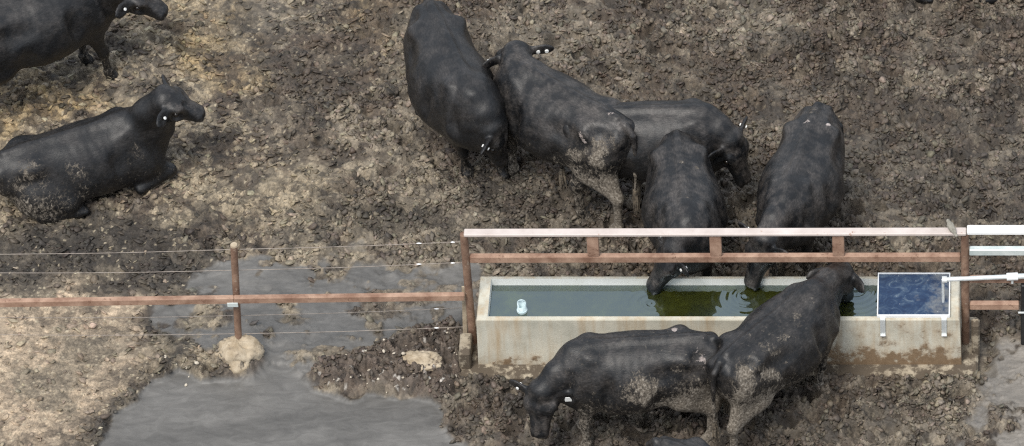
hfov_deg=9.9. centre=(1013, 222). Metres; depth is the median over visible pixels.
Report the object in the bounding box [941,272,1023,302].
supply pipe
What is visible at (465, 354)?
post footing
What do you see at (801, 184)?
cow
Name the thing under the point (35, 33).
cow
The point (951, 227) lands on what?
bird
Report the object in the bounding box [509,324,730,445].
cow
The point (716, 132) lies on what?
cow
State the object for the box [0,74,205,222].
cow
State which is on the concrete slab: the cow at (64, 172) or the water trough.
the water trough
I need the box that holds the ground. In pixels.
[0,0,1023,445]
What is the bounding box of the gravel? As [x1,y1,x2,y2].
[164,328,457,392]
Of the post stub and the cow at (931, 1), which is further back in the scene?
the cow at (931, 1)
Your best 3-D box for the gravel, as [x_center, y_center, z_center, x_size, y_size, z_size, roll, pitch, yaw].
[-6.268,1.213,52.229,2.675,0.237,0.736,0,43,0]
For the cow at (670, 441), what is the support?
on the ground
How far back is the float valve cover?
52.09 m
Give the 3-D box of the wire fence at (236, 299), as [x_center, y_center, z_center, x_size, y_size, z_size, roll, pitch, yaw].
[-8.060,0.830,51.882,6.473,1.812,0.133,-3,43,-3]
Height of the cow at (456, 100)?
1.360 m
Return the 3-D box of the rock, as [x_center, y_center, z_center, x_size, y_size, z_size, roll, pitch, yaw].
[-5.283,1.241,52.202,0.410,0.186,0.265,0,43,0]
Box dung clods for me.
[0,0,1023,445]
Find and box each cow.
[0,0,168,85]
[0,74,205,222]
[403,0,510,180]
[482,40,641,227]
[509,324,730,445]
[559,98,750,218]
[641,129,727,294]
[645,436,709,445]
[705,262,864,445]
[738,101,844,290]
[915,0,1013,3]
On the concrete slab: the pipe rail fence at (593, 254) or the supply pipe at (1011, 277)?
the pipe rail fence at (593, 254)
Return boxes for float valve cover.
[877,273,949,336]
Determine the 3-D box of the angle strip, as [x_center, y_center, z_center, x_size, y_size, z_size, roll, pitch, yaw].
[-4.890,0.790,52.284,0.040,0.620,0.016,2,43,-2]
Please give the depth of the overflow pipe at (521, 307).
52.07 m
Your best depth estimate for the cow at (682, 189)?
52.32 m
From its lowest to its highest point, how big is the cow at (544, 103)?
1.346 m
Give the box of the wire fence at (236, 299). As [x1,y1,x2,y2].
[0,241,464,339]
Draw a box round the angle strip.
[462,286,466,332]
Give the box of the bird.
[946,219,957,236]
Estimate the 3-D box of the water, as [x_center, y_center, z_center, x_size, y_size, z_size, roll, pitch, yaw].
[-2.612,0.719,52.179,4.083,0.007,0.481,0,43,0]
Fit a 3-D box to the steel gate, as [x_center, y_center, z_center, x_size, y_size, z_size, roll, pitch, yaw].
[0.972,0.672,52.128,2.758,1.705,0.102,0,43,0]
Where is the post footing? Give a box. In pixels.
[214,334,264,373]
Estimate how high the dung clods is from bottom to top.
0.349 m
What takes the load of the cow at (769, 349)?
on the ground
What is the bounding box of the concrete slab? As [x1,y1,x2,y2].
[460,317,977,381]
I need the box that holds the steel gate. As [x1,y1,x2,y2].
[967,225,1023,344]
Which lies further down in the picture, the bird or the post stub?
the post stub
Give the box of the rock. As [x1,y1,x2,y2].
[402,350,442,371]
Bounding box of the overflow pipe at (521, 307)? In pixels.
[517,299,526,314]
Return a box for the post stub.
[971,319,979,360]
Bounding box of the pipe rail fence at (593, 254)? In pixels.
[460,228,969,344]
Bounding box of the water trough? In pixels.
[476,277,961,363]
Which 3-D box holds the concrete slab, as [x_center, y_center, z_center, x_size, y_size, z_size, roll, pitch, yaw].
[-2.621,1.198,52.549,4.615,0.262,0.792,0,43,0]
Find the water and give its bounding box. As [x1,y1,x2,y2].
[489,285,878,315]

